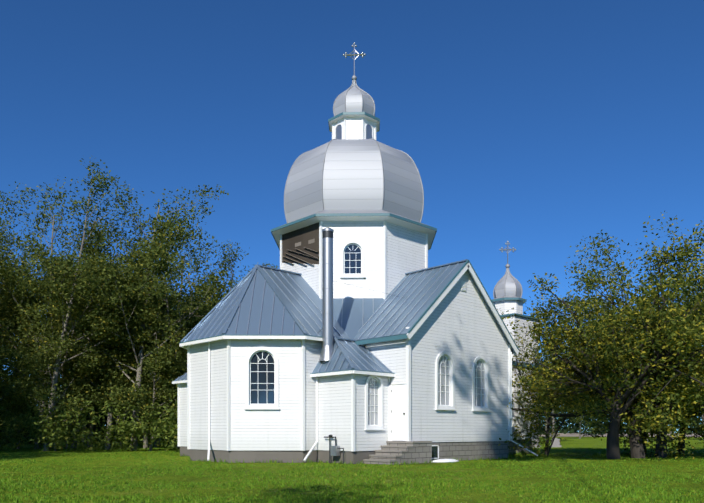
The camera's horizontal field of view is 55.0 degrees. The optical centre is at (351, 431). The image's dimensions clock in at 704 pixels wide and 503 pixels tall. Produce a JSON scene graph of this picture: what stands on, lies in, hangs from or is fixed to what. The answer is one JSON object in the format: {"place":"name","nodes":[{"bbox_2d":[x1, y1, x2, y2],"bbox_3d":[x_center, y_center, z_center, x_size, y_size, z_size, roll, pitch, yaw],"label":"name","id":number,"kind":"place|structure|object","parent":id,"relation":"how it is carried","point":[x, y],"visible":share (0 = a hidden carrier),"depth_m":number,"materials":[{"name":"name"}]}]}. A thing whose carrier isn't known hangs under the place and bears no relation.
{"place":"outdoors","nodes":[
{"label":"outdoors","id":0,"kind":"place"},
{"bbox_2d":[0,432,703,502],"bbox_3d":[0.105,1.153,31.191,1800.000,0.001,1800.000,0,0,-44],"label":"lawn","id":1,"kind":"structure","parent":0,"point":[578,444],"depth_m":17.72,"materials":[{"name":"green plant"}]},
{"bbox_2d":[0,216,41,445],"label":"poplar tree","id":2,"kind":"object","parent":1,"relation":"on","point":[6,238],"visible":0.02,"depth_m":51.70,"materials":[{"name":"green plant"}]},
{"bbox_2d":[0,207,47,377],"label":"poplar tree","id":3,"kind":"object","parent":1,"relation":"on","point":[3,326],"visible":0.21,"depth_m":42.08,"materials":[{"name":"green plant"}]},
{"bbox_2d":[1,409,46,449],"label":"shrub","id":4,"kind":"object","parent":1,"relation":"on","point":[26,425],"visible":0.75,"depth_m":39.56,"materials":[{"name":"green plant"}]},
{"bbox_2d":[0,357,49,448],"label":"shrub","id":5,"kind":"object","parent":1,"relation":"on","point":[13,400],"visible":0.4,"depth_m":43.62,"materials":[{"name":"green plant"}]},
{"bbox_2d":[0,181,51,379],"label":"poplar tree","id":6,"kind":"object","parent":1,"relation":"on","point":[9,203],"visible":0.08,"depth_m":47.30,"materials":[{"name":"green plant"}]},
{"bbox_2d":[1,319,107,448],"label":"tree","id":7,"kind":"object","parent":1,"relation":"on","point":[47,379],"visible":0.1,"depth_m":44.18,"materials":[{"name":"green plant"}]},
{"bbox_2d":[26,413,82,448],"bbox_3d":[-17.593,-0.052,39.968,3.186,2.281,2.773,0,0,-18],"label":"shrub","id":8,"kind":"object","parent":1,"relation":"on","point":[51,440],"visible":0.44,"depth_m":39.64,"materials":[{"name":"green plant"}]},
{"bbox_2d":[23,401,91,451],"bbox_3d":[-16.750,-0.305,38.482,3.327,3.072,2.941,0,0,-44],"label":"shrub","id":9,"kind":"object","parent":1,"relation":"on","point":[50,425],"visible":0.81,"depth_m":38.34,"materials":[{"name":"green plant"}]},
{"bbox_2d":[0,296,117,450],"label":"tree","id":10,"kind":"object","parent":1,"relation":"on","point":[49,352],"visible":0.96,"depth_m":39.92,"materials":[{"name":"green plant"}]},
{"bbox_2d":[0,177,119,448],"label":"poplar tree","id":11,"kind":"object","parent":1,"relation":"on","point":[11,299],"visible":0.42,"depth_m":42.62,"materials":[{"name":"green plant"}]},
{"bbox_2d":[9,197,124,446],"bbox_3d":[-19.566,-7.762,48.903,10.050,18.074,9.865,0,0,-44],"label":"poplar tree","id":12,"kind":"object","parent":1,"relation":"on","point":[90,417],"visible":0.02,"depth_m":48.54,"materials":[{"name":"green plant"}]},
{"bbox_2d":[45,397,105,450],"bbox_3d":[-15.561,-0.291,38.249,3.303,3.274,2.937,0,0,-27],"label":"shrub","id":13,"kind":"object","parent":1,"relation":"on","point":[87,431],"visible":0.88,"depth_m":38.08,"materials":[{"name":"green plant"}]},
{"bbox_2d":[2,157,155,450],"bbox_3d":[-16.873,-7.853,41.447,8.765,18.258,10.972,0,0,-32],"label":"poplar tree","id":14,"kind":"object","parent":1,"relation":"on","point":[62,270],"visible":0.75,"depth_m":40.31,"materials":[{"name":"green plant"}]},
{"bbox_2d":[0,359,177,445],"bbox_3d":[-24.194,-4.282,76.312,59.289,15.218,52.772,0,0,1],"label":"bushes","id":15,"kind":"object","parent":1,"relation":"on","point":[101,422],"visible":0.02,"depth_m":66.18,"materials":[{"name":"green plant"}]},
{"bbox_2d":[34,272,144,447],"bbox_3d":[-17.708,-5.264,46.682,7.660,13.098,7.892,0,0,-44],"label":"poplar tree","id":16,"kind":"object","parent":1,"relation":"on","point":[83,383],"visible":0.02,"depth_m":46.08,"materials":[{"name":"green plant"}]},
{"bbox_2d":[74,242,119,444],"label":"poplar tree","id":17,"kind":"object","parent":1,"relation":"on","point":[84,428],"depth_m":55.98,"materials":[{"name":"green plant"}]},
{"bbox_2d":[31,218,179,449],"bbox_3d":[-15.208,-6.494,43.365,9.055,15.535,8.162,0,0,-44],"label":"poplar tree","id":18,"kind":"object","parent":1,"relation":"on","point":[85,321],"visible":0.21,"depth_m":41.60,"materials":[{"name":"green plant"}]},
{"bbox_2d":[89,393,137,451],"bbox_3d":[-13.746,-0.485,38.764,2.793,3.506,2.833,0,0,-44],"label":"shrub","id":19,"kind":"object","parent":1,"relation":"on","point":[111,428],"visible":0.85,"depth_m":38.74,"materials":[{"name":"green plant"}]},
{"bbox_2d":[78,347,171,448],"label":"tree","id":20,"kind":"object","parent":1,"relation":"on","point":[156,401],"visible":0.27,"depth_m":43.87,"materials":[{"name":"green plant"}]},
{"bbox_2d":[80,245,180,447],"bbox_3d":[-14.518,-5.412,44.533,6.387,13.364,7.479,0,0,-2],"label":"poplar tree","id":21,"kind":"object","parent":1,"relation":"on","point":[121,378],"visible":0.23,"depth_m":42.39,"materials":[{"name":"green plant"}]},
{"bbox_2d":[110,414,156,450],"bbox_3d":[-12.747,0.049,39.295,2.721,2.260,3.176,0,0,-44],"label":"shrub","id":22,"kind":"object","parent":1,"relation":"on","point":[136,431],"visible":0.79,"depth_m":38.86,"materials":[{"name":"green plant"}]},
{"bbox_2d":[30,184,239,450],"bbox_3d":[-13.235,-7.718,41.764,12.100,17.981,11.052,0,0,-25],"label":"poplar tree","id":23,"kind":"object","parent":1,"relation":"on","point":[161,241],"visible":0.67,"depth_m":40.59,"materials":[{"name":"green plant"}]},
{"bbox_2d":[114,368,161,442],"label":"poplar tree","id":24,"kind":"object","parent":1,"relation":"on","point":[120,420],"depth_m":62.02,"materials":[{"name":"green plant"}]},
{"bbox_2d":[106,332,182,450],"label":"tree","id":25,"kind":"object","parent":1,"relation":"on","point":[136,395],"visible":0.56,"depth_m":40.25,"materials":[{"name":"green plant"}]},
{"bbox_2d":[132,394,177,449],"bbox_3d":[-11.522,-0.454,39.746,2.605,3.498,3.082,0,0,-44],"label":"shrub","id":26,"kind":"object","parent":1,"relation":"on","point":[152,421],"visible":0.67,"depth_m":39.52,"materials":[{"name":"green plant"}]},
{"bbox_2d":[108,218,220,448],"bbox_3d":[-11.796,-6.112,43.128,7.863,14.796,8.880,0,0,-27],"label":"poplar tree","id":27,"kind":"object","parent":1,"relation":"on","point":[183,332],"visible":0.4,"depth_m":41.15,"materials":[{"name":"green plant"}]},
{"bbox_2d":[150,402,179,451],"bbox_3d":[-9.956,-0.135,38.411,3.062,3.202,3.165,0,0,-44],"label":"shrub","id":28,"kind":"object","parent":1,"relation":"on","point":[165,427],"visible":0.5,"depth_m":37.88,"materials":[{"name":"green plant"}]},
{"bbox_2d":[161,407,177,450],"bbox_3d":[-9.251,-0.021,38.094,3.261,2.878,3.200,0,0,-44],"label":"shrub","id":29,"kind":"object","parent":1,"relation":"on","point":[171,432],"visible":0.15,"depth_m":37.74,"materials":[{"name":"green plant"}]},
{"bbox_2d":[146,320,198,419],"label":"tree","id":30,"kind":"object","parent":1,"relation":"on","point":[168,415],"visible":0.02,"depth_m":44.04,"materials":[{"name":"green plant"}]},
{"bbox_2d":[142,228,228,446],"bbox_3d":[-13.669,-6.732,49.783,9.585,16.039,8.736,0,0,0],"label":"poplar tree","id":31,"kind":"object","parent":1,"relation":"on","point":[181,302],"visible":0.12,"depth_m":50.01,"materials":[{"name":"green plant"}]},
{"bbox_2d":[150,242,221,388],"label":"poplar tree","id":32,"kind":"object","parent":1,"relation":"on","point":[189,276],"depth_m":56.52,"materials":[{"name":"green plant"}]},
{"bbox_2d":[193,239,250,325],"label":"poplar tree","id":33,"kind":"object","parent":1,"relation":"on","point":[228,260],"visible":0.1,"depth_m":48.82,"materials":[{"name":"green plant"}]},
{"bbox_2d":[172,42,538,464],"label":"church","id":34,"kind":"structure","parent":1,"relation":"on","point":[354,329],"depth_m":26.38,"materials":[{"name":"white wood"}]},
{"bbox_2d":[517,307,573,454],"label":"young tree","id":35,"kind":"object","parent":1,"relation":"on","point":[546,431],"visible":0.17,"depth_m":32.96,"materials":[{"name":"green plant"}]},
{"bbox_2d":[551,438,560,446],"bbox_3d":[14.902,0.828,49.477,0.760,0.750,0.320,0,0,1],"label":"headstone","id":36,"kind":"object","parent":1,"relation":"on","point":[556,442],"visible":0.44,"depth_m":49.40,"materials":[{"name":"stone"}]},
{"bbox_2d":[541,346,571,438],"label":"tree","id":37,"kind":"object","parent":1,"relation":"on","point":[556,402],"depth_m":98.04,"materials":[{"name":"green plant"}]},
{"bbox_2d":[539,330,580,437],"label":"tree","id":38,"kind":"object","parent":1,"relation":"on","point":[553,420],"depth_m":77.24,"materials":[{"name":"green plant"}]},
{"bbox_2d":[569,385,598,438],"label":"tree","id":39,"kind":"object","parent":1,"relation":"on","point":[579,419],"visible":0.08,"depth_m":107.16,"materials":[{"name":"green plant"}]},
{"bbox_2d":[497,263,703,458],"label":"maple tree","id":40,"kind":"object","parent":1,"relation":"on","point":[636,442],"visible":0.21,"depth_m":29.03,"materials":[{"name":"green plant"}]},
{"bbox_2d":[511,230,703,458],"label":"maple tree","id":41,"kind":"object","parent":1,"relation":"on","point":[612,442],"visible":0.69,"depth_m":28.67,"materials":[{"name":"green plant"}]},
{"bbox_2d":[512,211,703,457],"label":"maple tree","id":42,"kind":"object","parent":1,"relation":"on","point":[658,264],"visible":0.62,"depth_m":28.08,"materials":[{"name":"green plant"}]},
{"bbox_2d":[529,281,703,454],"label":"maple tree","id":43,"kind":"object","parent":1,"relation":"on","point":[573,384],"visible":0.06,"depth_m":33.82,"materials":[{"name":"green plant"}]},
{"bbox_2d":[539,407,701,436],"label":"treeline","id":44,"kind":"object","parent":1,"relation":"on","point":[573,429],"depth_m":151.88,"materials":[{"name":"green plant"}]},
{"bbox_2d":[539,433,702,436],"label":"gravel road","id":45,"kind":"structure","parent":1,"relation":"on","point":[570,435],"depth_m":144.44,"materials":[{"name":"grey gravel"}]},
{"bbox_2d":[557,423,693,432],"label":"treeline","id":46,"kind":"object","parent":1,"relation":"on","point":[590,428],"depth_m":480.39,"materials":[{"name":"green plant"}]},
{"bbox_2d":[558,288,703,459],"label":"maple tree","id":47,"kind":"object","parent":1,"relation":"on","point":[668,390],"visible":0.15,"depth_m":27.40,"materials":[{"name":"green plant"}]},
{"bbox_2d":[588,275,702,453],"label":"maple tree","id":48,"kind":"object","parent":1,"relation":"on","point":[682,447],"depth_m":34.88,"materials":[{"name":"green plant"}]},
{"bbox_2d":[625,368,703,443],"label":"maple tree","id":49,"kind":"object","parent":1,"relation":"on","point":[687,428],"depth_m":36.32,"materials":[{"name":"green plant"}]},
{"bbox_2d":[0,0,703,431],"label":"sky","id":50,"kind":"structure","parent":0,"point":[541,127],"materials":[{"name":"blue"}]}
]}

